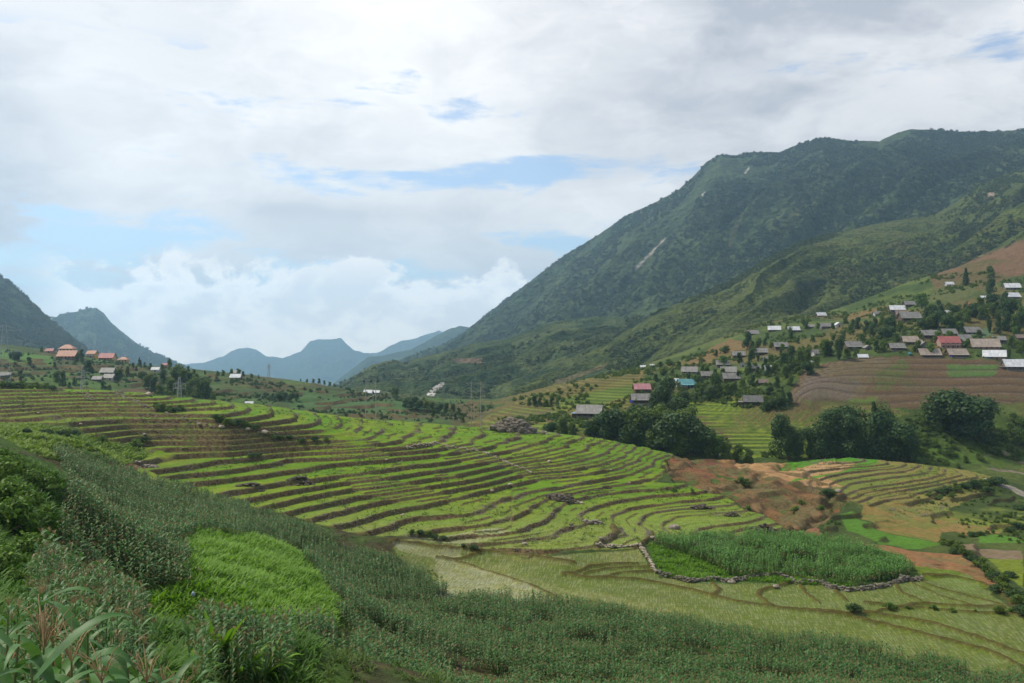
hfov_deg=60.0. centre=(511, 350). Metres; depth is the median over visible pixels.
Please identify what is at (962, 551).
bush
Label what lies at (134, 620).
maize plant
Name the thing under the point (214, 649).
maize plant
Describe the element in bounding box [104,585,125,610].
maize plant
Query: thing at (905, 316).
house
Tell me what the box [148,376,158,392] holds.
tree
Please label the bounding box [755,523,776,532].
rock pile
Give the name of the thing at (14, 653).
maize plant
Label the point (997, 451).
bush
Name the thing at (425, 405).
tree
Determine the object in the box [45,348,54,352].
house
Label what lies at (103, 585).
maize plant
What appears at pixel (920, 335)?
tree
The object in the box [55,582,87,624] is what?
maize plant
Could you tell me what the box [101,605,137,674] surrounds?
maize plant
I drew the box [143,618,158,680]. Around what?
maize plant
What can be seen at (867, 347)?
house
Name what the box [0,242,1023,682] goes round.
ground
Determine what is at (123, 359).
house
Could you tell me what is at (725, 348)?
tree
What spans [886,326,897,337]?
tree
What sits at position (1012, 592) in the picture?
bush
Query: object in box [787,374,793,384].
tree
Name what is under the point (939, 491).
bush
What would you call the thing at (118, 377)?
tree
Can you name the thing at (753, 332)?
house
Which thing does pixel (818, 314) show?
house
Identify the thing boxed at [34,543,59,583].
maize plant
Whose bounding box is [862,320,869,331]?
tree
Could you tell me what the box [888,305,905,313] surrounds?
house
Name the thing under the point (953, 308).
tree
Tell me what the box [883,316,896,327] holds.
tree
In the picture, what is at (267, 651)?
maize plant
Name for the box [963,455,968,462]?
bush
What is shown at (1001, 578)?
bush
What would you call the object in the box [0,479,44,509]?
bush
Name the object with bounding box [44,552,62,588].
maize plant
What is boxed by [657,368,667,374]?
tree
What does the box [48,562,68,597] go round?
maize plant
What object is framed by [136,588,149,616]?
maize plant
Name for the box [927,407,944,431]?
tree
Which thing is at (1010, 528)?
bush
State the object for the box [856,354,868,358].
house
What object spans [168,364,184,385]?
tree
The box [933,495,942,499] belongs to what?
bush
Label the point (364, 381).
power pole
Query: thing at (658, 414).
tree
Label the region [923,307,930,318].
tree
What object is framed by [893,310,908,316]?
house
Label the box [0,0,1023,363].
sky
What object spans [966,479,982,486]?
bush
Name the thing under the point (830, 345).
tree
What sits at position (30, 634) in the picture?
maize plant
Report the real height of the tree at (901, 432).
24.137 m
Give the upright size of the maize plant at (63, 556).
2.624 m
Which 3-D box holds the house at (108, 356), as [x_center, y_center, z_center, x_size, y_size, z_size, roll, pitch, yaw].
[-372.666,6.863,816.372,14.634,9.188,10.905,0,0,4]
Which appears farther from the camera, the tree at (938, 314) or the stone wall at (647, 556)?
the tree at (938, 314)
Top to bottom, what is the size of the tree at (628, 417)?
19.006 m
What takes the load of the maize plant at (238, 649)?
on the ground at (984, 636)
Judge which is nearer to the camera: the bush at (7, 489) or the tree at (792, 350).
the bush at (7, 489)
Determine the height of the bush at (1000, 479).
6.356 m
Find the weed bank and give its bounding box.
[0,445,335,682]
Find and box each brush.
[0,349,492,422]
[497,382,1023,468]
[512,271,1023,412]
[821,485,1023,542]
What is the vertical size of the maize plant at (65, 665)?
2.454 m
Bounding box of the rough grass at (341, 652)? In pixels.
[15,509,372,682]
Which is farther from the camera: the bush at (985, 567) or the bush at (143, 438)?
the bush at (143, 438)
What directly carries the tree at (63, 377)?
on the ground at (984, 636)
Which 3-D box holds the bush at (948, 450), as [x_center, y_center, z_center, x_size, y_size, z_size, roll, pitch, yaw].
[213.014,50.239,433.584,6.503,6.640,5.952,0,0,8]
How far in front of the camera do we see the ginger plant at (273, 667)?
52.85 m
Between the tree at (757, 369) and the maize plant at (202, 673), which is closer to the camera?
the maize plant at (202, 673)
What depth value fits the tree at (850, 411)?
434.10 m
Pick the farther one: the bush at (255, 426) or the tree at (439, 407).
the tree at (439, 407)
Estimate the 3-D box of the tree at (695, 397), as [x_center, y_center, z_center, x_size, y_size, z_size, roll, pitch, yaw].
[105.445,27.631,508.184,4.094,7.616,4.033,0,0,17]
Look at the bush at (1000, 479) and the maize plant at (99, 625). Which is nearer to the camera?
the maize plant at (99, 625)
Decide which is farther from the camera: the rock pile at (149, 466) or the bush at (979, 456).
the bush at (979, 456)
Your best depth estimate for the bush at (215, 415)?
280.21 m
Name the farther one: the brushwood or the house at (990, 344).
the brushwood
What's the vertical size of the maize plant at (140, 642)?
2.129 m
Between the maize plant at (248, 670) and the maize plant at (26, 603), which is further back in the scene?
the maize plant at (248, 670)
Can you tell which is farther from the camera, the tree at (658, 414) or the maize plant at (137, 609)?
the tree at (658, 414)
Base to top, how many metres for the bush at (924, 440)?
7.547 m
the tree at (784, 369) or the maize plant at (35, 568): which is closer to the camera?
the maize plant at (35, 568)
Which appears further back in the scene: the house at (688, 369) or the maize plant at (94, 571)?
the house at (688, 369)
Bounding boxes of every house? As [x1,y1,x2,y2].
[0,372,12,377]
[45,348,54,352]
[56,350,79,360]
[58,344,76,350]
[86,351,98,358]
[91,376,103,381]
[98,353,117,361]
[99,368,116,374]
[103,374,115,381]
[117,357,129,363]
[150,367,160,371]
[229,374,242,378]
[363,390,373,394]
[571,405,603,418]
[630,394,650,405]
[632,383,650,392]
[676,379,695,388]
[681,366,697,374]
[699,371,712,378]
[715,360,729,367]
[720,366,736,372]
[721,373,740,382]
[731,351,745,357]
[738,395,763,406]
[739,362,746,367]
[746,330,758,334]
[751,365,760,371]
[754,348,768,355]
[756,379,768,384]
[767,326,780,331]
[772,342,788,350]
[786,326,802,332]
[809,350,822,355]
[815,312,826,316]
[818,323,830,329]
[834,322,842,327]
[843,341,863,350]
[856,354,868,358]
[862,345,872,349]
[887,343,905,350]
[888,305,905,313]
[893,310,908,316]
[896,312,921,322]
[900,336,922,344]
[901,301,915,306]
[916,348,941,357]
[917,341,926,347]
[918,330,937,338]
[934,336,961,347]
[939,329,958,334]
[944,282,953,285]
[944,348,969,357]
[956,334,978,343]
[963,327,983,334]
[969,339,1001,349]
[982,350,1006,360]
[991,336,1006,343]
[1000,359,1023,370]
[1002,283,1021,289]
[1006,292,1021,298]
[1014,334,1023,339]
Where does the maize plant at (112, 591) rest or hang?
on the ground at (984, 636)
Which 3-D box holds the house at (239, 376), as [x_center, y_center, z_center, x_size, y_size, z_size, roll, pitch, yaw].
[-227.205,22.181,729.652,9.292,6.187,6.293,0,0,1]
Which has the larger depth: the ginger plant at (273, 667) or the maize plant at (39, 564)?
the ginger plant at (273, 667)
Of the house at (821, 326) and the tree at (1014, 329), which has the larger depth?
the house at (821, 326)
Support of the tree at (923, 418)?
on the ground at (984, 636)
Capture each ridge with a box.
[331,326,469,385]
[502,168,1023,397]
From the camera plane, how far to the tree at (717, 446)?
425.24 m
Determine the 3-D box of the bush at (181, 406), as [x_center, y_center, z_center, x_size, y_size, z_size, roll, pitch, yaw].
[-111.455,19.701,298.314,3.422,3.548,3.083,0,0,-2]
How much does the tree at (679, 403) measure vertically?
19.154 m
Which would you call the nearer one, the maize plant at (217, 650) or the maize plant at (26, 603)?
the maize plant at (26, 603)
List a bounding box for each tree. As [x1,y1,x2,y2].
[12,352,23,360]
[53,371,59,381]
[58,371,66,382]
[72,378,77,385]
[75,352,81,359]
[85,359,94,374]
[100,381,105,388]
[114,371,120,381]
[117,368,124,378]
[138,371,147,381]
[142,373,153,387]
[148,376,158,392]
[155,384,165,394]
[159,369,166,385]
[163,389,172,395]
[165,376,176,395]
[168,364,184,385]
[176,367,189,385]
[176,385,189,397]
[185,379,195,395]
[187,372,192,378]
[190,376,205,398]
[202,378,213,399]
[210,393,215,399]
[274,392,282,401]
[282,392,287,400]
[287,393,294,400]
[402,396,409,407]
[406,396,418,408]
[414,400,423,410]
[423,400,428,409]
[428,401,435,411]
[435,403,443,412]
[443,403,449,413]
[450,403,455,411]
[526,398,531,405]
[532,395,537,405]
[537,397,542,405]
[544,399,548,406]
[545,421,557,431]
[549,396,554,405]
[556,415,567,433]
[567,421,576,434]
[581,419,600,437]
[591,409,617,438]
[596,407,629,440]
[615,410,636,442]
[618,422,644,445]
[623,408,649,445]
[624,403,651,421]
[637,410,656,446]
[641,430,655,449]
[642,408,667,448]
[645,368,653,374]
[648,389,664,409]
[650,412,689,450]
[653,403,673,413]
[655,375,676,407]
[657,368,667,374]
[661,396,694,412]
[664,358,675,365]
[667,430,687,455]
[670,408,693,452]
[675,405,697,415]
[678,414,706,455]
[680,391,689,398]
[682,422,717,456]
[690,373,697,382]
[692,393,699,403]
[695,382,700,392]
[698,363,705,372]
[698,386,705,397]
[698,431,714,457]
[702,385,716,400]
[703,364,709,370]
[710,434,724,458]
[715,383,722,395]
[719,345,730,352]
[719,355,726,362]
[719,440,732,459]
[723,382,731,394]
[730,381,737,393]
[732,443,744,461]
[736,352,742,363]
[739,378,747,387]
[741,331,751,348]
[744,366,749,374]
[744,447,754,461]
[748,349,754,360]
[749,374,754,385]
[754,338,761,347]
[755,367,760,375]
[761,401,769,410]
[763,364,770,376]
[765,386,774,394]
[767,354,773,361]
[769,398,779,408]
[770,363,777,374]
[773,376,779,386]
[775,396,787,405]
[778,352,788,366]
[779,363,790,377]
[779,386,785,406]
[786,345,795,360]
[786,391,792,403]
[787,356,794,372]
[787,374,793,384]
[789,327,793,338]
[792,358,801,372]
[795,349,804,363]
[800,361,814,374]
[803,347,811,360]
[810,334,815,341]
[812,355,820,367]
[818,338,828,356]
[825,340,835,355]
[843,316,848,323]
[843,347,850,357]
[848,324,853,333]
[853,347,859,355]
[854,317,862,328]
[859,333,865,341]
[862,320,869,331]
[868,323,876,336]
[871,400,876,412]
[873,317,877,328]
[873,340,880,351]
[875,326,889,339]
[875,400,893,416]
[878,315,884,324]
[880,340,887,350]
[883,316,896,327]
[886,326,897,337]
[893,332,900,341]
[896,322,902,332]
[915,292,928,308]
[915,319,928,329]
[915,339,921,348]
[918,333,924,340]
[919,388,983,435]
[919,404,933,425]
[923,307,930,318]
[925,342,934,351]
[926,314,936,328]
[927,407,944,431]
[928,303,932,313]
[929,310,946,327]
[931,302,937,314]
[933,331,941,339]
[938,304,946,313]
[938,314,956,328]
[945,302,952,309]
[946,330,954,335]
[949,305,961,313]
[949,395,1005,438]
[953,310,964,322]
[954,321,961,329]
[957,325,963,332]
[960,267,969,284]
[963,307,972,321]
[966,302,978,317]
[975,296,985,305]
[977,303,990,319]
[977,329,982,337]
[984,293,999,305]
[985,278,997,294]
[986,266,994,277]
[986,317,991,332]
[988,302,997,317]
[993,321,1002,333]
[995,309,1001,321]
[996,297,1005,313]
[1000,297,1022,315]
[1000,311,1010,330]
[1001,292,1007,298]
[1007,335,1015,347]
[1007,346,1011,357]
[1010,313,1022,331]
[1012,326,1018,334]
[1014,304,1023,314]
[1015,311,1023,326]
[1015,340,1023,352]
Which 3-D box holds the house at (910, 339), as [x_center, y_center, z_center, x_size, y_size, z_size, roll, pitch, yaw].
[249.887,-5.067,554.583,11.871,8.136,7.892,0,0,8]
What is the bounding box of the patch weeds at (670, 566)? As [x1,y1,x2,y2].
[648,542,854,586]
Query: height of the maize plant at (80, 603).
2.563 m
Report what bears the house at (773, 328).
on the ground at (984, 636)
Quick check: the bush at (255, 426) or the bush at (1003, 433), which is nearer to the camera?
the bush at (255, 426)
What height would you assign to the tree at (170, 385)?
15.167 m
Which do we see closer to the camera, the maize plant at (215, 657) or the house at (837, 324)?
the maize plant at (215, 657)
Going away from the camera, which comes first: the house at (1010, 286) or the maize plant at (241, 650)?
the maize plant at (241, 650)
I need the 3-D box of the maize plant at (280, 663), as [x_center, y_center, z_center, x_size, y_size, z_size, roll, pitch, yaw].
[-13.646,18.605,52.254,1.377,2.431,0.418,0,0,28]
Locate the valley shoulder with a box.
[337,316,632,399]
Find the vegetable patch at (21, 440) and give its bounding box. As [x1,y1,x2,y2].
[0,421,147,466]
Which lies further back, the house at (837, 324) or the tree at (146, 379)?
the house at (837, 324)
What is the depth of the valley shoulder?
1443.65 m
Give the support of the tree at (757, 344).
on the ground at (984, 636)
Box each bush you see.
[0,447,25,463]
[0,455,22,487]
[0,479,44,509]
[0,491,38,534]
[0,544,27,581]
[2,381,12,386]
[5,530,44,559]
[10,460,42,483]
[11,382,22,387]
[18,380,28,387]
[20,428,31,432]
[25,382,34,388]
[31,472,58,491]
[33,504,53,524]
[34,382,43,388]
[38,383,48,388]
[39,428,54,434]
[54,430,71,436]
[70,429,81,434]
[94,435,107,441]
[128,438,143,445]
[138,436,151,442]
[152,402,159,409]
[156,403,168,411]
[163,405,172,411]
[167,407,180,412]
[177,404,185,410]
[210,413,219,418]
[215,415,224,421]
[221,418,233,425]
[232,418,245,425]
[241,420,251,427]
[246,452,256,456]
[249,424,260,429]
[276,434,284,440]
[296,437,306,441]
[414,529,424,534]
[425,530,433,537]
[469,544,478,549]
[734,476,745,482]
[742,478,751,485]
[798,499,806,505]
[815,504,824,509]
[819,488,836,496]
[845,603,864,612]
[882,602,894,609]
[917,434,929,443]
[925,491,933,496]
[932,488,944,493]
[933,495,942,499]
[939,538,947,544]
[940,486,954,493]
[941,447,954,454]
[945,539,955,545]
[946,492,956,496]
[948,548,958,554]
[950,540,964,548]
[952,482,962,490]
[957,532,965,537]
[957,547,970,556]
[959,482,972,488]
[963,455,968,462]
[965,554,979,561]
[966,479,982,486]
[966,531,979,536]
[971,556,989,567]
[975,452,984,460]
[978,479,990,487]
[980,563,994,573]
[981,486,995,492]
[984,570,1002,580]
[985,477,999,485]
[989,583,1003,592]
[990,476,1009,484]
[991,447,1002,454]
[991,574,1011,585]
[992,605,1007,613]
[993,429,1011,440]
[998,581,1015,592]
[1003,526,1015,532]
[1003,571,1018,577]
[1004,589,1023,598]
[1005,422,1023,435]
[1005,511,1013,516]
[1005,607,1013,611]
[1007,412,1023,424]
[1009,594,1023,605]
[1010,435,1023,446]
[1011,504,1023,510]
[1011,604,1023,614]
[1012,522,1023,528]
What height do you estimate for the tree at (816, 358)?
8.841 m
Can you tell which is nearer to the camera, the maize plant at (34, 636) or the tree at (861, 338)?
the maize plant at (34, 636)
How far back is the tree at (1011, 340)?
544.99 m
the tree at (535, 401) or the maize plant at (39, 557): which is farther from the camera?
the tree at (535, 401)
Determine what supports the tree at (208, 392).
on the ground at (984, 636)
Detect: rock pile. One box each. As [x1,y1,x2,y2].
[84,393,94,400]
[134,460,159,467]
[236,482,264,491]
[286,475,315,485]
[487,417,538,433]
[545,493,576,504]
[582,519,602,524]
[690,503,715,509]
[723,511,740,516]
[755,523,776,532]
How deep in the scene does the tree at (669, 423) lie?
423.31 m
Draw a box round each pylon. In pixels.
[0,324,20,380]
[76,365,89,389]
[173,377,185,396]
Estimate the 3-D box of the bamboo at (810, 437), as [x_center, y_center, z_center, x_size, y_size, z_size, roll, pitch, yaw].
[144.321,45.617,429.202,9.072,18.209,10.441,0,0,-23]
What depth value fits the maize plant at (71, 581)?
41.68 m
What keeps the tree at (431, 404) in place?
on the ground at (984, 636)
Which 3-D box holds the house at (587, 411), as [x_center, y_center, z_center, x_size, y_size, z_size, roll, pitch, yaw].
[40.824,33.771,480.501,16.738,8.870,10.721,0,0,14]
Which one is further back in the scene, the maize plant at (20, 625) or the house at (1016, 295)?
the house at (1016, 295)
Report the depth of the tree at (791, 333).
670.04 m
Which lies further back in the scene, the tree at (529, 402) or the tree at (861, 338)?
the tree at (861, 338)
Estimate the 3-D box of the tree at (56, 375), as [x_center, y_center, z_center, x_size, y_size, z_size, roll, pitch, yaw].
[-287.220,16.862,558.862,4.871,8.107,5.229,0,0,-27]
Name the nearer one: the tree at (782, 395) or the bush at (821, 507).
the bush at (821, 507)
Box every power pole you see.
[363,380,378,418]
[467,382,484,426]
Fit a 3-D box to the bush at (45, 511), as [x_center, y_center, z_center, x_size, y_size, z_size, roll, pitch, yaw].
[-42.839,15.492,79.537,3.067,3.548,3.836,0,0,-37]
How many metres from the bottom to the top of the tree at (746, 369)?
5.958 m
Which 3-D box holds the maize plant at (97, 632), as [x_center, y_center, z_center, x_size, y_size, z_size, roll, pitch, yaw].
[-5.545,4.631,11.521,1.317,2.022,0.442,0,0,-29]
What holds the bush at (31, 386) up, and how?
on the ground at (984, 636)
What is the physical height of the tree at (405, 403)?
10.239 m
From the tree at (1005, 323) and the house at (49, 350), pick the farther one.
the house at (49, 350)
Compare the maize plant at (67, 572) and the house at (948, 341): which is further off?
the house at (948, 341)
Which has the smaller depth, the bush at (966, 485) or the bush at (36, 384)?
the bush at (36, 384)
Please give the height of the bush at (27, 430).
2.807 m
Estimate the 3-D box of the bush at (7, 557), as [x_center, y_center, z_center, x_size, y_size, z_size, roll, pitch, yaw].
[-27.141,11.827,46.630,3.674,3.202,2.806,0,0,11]
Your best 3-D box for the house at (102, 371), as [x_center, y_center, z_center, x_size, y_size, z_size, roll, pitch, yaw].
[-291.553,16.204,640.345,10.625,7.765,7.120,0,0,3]
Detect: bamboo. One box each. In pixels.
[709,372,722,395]
[768,413,790,457]
[781,416,796,459]
[791,427,806,460]
[802,426,817,459]
[808,424,831,459]
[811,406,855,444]
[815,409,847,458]
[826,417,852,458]
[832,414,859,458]
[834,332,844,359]
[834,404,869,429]
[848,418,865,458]
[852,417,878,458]
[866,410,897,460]
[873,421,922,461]
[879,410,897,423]
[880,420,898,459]
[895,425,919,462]
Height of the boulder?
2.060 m
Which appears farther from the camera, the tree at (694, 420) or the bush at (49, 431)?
the tree at (694, 420)
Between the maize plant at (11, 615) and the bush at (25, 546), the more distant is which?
the bush at (25, 546)
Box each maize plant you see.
[0,586,103,682]
[0,593,19,648]
[0,594,110,676]
[0,598,33,657]
[0,604,47,661]
[0,614,139,682]
[0,622,35,682]
[0,629,73,682]
[0,639,29,680]
[1,635,75,677]
[2,599,109,682]
[2,644,28,682]
[3,603,88,682]
[10,574,46,618]
[11,642,64,682]
[12,619,55,676]
[12,647,29,679]
[15,581,39,615]
[16,630,38,680]
[17,579,57,615]
[17,590,44,633]
[18,585,62,634]
[21,581,46,612]
[21,585,51,638]
[21,629,70,675]
[22,584,49,632]
[25,557,48,583]
[25,574,68,620]
[26,565,37,592]
[28,537,52,570]
[29,568,46,583]
[29,624,39,668]
[30,612,138,682]
[31,544,49,575]
[31,552,45,587]
[32,550,42,579]
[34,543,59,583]
[36,558,58,582]
[36,584,52,637]
[36,601,129,682]
[37,549,59,587]
[38,560,55,589]
[38,589,75,660]
[41,564,49,583]
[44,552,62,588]
[45,574,59,594]
[45,605,63,647]
[46,548,66,586]
[46,573,74,606]
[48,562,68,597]
[49,610,80,664]
[50,564,78,596]
[50,622,78,675]
[51,579,79,629]
[52,589,65,630]
[54,545,70,582]
[54,568,59,597]
[54,621,98,656]
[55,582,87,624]
[55,598,86,658]
[57,545,72,578]
[57,557,66,586]
[58,595,91,640]
[60,552,79,573]
[62,585,89,627]
[62,626,116,675]
[62,647,89,682]
[62,660,179,682]
[63,548,78,585]
[63,567,73,604]
[63,597,80,647]
[67,571,80,603]
[68,572,81,602]
[70,639,123,682]
[73,563,92,597]
[73,649,97,672]
[74,590,85,624]
[76,582,90,611]
[76,596,97,637]
[77,595,96,648]
[78,569,97,600]
[78,571,89,601]
[78,573,94,604]
[79,609,105,667]
[79,644,90,678]
[81,567,96,603]
[82,594,110,651]
[85,599,103,667]
[88,588,112,636]
[88,656,162,682]
[89,568,104,595]
[91,633,109,673]
[93,566,108,598]
[93,588,101,647]
[94,573,113,613]
[94,576,115,610]
[95,567,109,606]
[95,594,118,666]
[97,617,125,671]
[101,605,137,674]
[102,608,130,667]
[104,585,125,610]
[104,617,118,647]
[104,632,142,675]
[106,579,119,603]
[107,570,119,602]
[108,615,150,672]
[110,570,126,601]
[110,580,119,611]
[110,588,126,611]
[112,635,126,657]
[113,612,147,661]
[115,587,131,632]
[115,610,139,659]
[116,575,126,604]
[117,579,138,611]
[118,605,162,671]
[119,591,147,640]
[120,604,138,657]
[123,581,139,617]
[124,615,163,673]
[126,644,190,682]
[128,606,145,669]
[128,650,147,682]
[129,591,142,620]
[130,635,165,682]
[135,600,143,645]
[135,622,145,658]
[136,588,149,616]
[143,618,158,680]
[151,655,204,682]
[166,667,217,682]
[176,618,196,672]
[179,660,217,682]
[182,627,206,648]
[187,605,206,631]
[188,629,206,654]
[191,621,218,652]
[192,638,213,681]
[194,638,209,674]
[194,641,217,681]
[195,636,206,681]
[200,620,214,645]
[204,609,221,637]
[204,633,224,671]
[204,638,224,674]
[208,629,226,669]
[209,636,226,670]
[209,640,224,675]
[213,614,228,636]
[216,627,226,661]
[223,638,235,680]
[225,628,246,669]
[228,642,237,682]
[229,650,245,682]
[234,640,250,664]
[235,644,243,676]
[240,656,257,682]
[241,639,259,675]
[244,640,253,682]
[245,639,263,671]
[246,627,257,670]
[258,653,267,682]
[259,641,269,682]
[259,646,271,672]
[264,643,277,669]
[272,643,290,676]
[273,645,290,680]
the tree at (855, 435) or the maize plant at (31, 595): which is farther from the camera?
the tree at (855, 435)
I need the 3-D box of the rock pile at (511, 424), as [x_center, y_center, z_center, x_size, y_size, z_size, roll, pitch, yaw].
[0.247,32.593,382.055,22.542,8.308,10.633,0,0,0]
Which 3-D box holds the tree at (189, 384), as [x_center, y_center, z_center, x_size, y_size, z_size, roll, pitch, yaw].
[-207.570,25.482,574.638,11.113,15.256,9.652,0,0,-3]
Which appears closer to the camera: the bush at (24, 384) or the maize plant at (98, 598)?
the maize plant at (98, 598)
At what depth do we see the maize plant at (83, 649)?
8.85 m
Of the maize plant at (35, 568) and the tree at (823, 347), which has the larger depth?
the tree at (823, 347)
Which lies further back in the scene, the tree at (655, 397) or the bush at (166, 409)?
the tree at (655, 397)
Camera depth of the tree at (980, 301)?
642.93 m
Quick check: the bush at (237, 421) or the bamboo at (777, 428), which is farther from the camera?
the bamboo at (777, 428)
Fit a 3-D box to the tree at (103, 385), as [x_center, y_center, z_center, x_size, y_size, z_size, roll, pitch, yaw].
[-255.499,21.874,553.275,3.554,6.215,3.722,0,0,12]
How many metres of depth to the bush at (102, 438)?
258.43 m
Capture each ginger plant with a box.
[159,639,218,666]
[188,610,249,661]
[218,632,270,675]
[250,636,301,678]
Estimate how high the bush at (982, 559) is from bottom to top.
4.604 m
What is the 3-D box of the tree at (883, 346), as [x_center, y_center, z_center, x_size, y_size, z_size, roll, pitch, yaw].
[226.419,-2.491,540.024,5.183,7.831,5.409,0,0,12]
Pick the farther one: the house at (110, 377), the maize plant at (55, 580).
the house at (110, 377)
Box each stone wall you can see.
[595,542,636,547]
[637,543,656,569]
[654,570,923,591]
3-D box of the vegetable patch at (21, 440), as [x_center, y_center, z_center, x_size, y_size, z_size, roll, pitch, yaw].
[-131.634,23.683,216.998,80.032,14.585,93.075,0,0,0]
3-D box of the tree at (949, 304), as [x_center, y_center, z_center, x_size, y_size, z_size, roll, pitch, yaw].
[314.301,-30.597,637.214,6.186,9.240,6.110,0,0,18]
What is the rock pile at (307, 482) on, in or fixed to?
on the ground at (984, 636)
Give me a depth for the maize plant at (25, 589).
32.90 m
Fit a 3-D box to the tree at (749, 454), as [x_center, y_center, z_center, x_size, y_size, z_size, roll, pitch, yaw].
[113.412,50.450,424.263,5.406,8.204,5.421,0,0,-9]
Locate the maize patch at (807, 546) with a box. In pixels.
[652,525,915,584]
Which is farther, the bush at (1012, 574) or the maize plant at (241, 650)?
the bush at (1012, 574)
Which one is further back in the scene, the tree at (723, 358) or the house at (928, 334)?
the tree at (723, 358)
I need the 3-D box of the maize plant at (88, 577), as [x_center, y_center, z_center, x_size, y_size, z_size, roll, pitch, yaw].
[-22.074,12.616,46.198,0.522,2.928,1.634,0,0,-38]
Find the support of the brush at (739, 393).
on the ground at (984, 636)
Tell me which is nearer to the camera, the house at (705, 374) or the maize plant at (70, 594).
the maize plant at (70, 594)
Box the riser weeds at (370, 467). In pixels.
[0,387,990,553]
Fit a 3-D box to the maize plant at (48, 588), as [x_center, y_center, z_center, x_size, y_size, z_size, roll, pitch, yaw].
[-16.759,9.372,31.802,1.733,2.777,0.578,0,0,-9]
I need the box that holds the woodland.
[332,314,649,399]
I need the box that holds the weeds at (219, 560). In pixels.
[140,522,344,628]
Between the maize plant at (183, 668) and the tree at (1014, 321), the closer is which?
the maize plant at (183, 668)
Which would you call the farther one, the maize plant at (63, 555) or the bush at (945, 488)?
the bush at (945, 488)
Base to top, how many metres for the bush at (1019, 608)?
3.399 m
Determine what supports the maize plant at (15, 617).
on the ground at (984, 636)
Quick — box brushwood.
[548,169,1023,385]
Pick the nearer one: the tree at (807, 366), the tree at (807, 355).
the tree at (807, 366)
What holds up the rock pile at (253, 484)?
on the ground at (984, 636)
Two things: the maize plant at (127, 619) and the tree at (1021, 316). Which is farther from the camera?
the tree at (1021, 316)
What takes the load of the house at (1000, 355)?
on the ground at (984, 636)
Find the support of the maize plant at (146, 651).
on the ground at (984, 636)
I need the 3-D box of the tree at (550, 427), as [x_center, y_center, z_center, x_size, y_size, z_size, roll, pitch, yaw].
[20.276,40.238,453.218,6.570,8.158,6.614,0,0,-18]
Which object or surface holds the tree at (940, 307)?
on the ground at (984, 636)
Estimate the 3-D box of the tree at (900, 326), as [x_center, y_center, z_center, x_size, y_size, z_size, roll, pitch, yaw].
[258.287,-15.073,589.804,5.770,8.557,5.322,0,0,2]
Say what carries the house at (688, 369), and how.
on the ground at (984, 636)
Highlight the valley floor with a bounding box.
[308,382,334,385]
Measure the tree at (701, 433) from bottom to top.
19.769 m
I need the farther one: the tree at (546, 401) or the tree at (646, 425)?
the tree at (546, 401)
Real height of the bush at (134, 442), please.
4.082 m
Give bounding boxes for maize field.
[29,442,1023,682]
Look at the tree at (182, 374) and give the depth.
610.20 m
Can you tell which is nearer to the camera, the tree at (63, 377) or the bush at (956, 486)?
the bush at (956, 486)
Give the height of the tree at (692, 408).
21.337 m
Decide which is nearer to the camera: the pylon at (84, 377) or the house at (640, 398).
the pylon at (84, 377)
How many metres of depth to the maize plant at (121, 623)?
29.40 m
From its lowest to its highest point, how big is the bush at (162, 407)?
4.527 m
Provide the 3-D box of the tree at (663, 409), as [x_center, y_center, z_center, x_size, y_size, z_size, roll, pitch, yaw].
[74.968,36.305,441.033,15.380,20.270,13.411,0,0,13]
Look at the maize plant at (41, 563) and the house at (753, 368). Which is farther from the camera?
the house at (753, 368)
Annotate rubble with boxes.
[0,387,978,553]
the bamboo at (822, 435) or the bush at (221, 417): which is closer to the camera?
the bush at (221, 417)
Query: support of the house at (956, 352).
on the ground at (984, 636)
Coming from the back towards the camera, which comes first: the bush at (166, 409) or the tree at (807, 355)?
the tree at (807, 355)
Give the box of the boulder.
[668,524,679,529]
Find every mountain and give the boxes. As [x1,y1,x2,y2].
[0,277,86,354]
[51,308,160,364]
[399,129,1023,361]
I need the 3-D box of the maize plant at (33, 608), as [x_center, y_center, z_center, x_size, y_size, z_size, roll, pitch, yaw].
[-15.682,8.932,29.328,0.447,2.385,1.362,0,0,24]
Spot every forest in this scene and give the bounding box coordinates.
[0,273,98,356]
[51,306,191,368]
[407,128,1023,360]
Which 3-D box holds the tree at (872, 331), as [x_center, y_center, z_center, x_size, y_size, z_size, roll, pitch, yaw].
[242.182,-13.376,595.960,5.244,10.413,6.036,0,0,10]
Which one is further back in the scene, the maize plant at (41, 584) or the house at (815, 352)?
the house at (815, 352)
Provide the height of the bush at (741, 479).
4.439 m
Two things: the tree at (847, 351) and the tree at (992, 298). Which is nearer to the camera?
the tree at (847, 351)
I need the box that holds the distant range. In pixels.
[183,331,441,381]
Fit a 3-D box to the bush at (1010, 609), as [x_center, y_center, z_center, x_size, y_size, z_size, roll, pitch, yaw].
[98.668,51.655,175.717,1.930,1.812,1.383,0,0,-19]
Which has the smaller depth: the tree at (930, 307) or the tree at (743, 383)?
the tree at (743, 383)

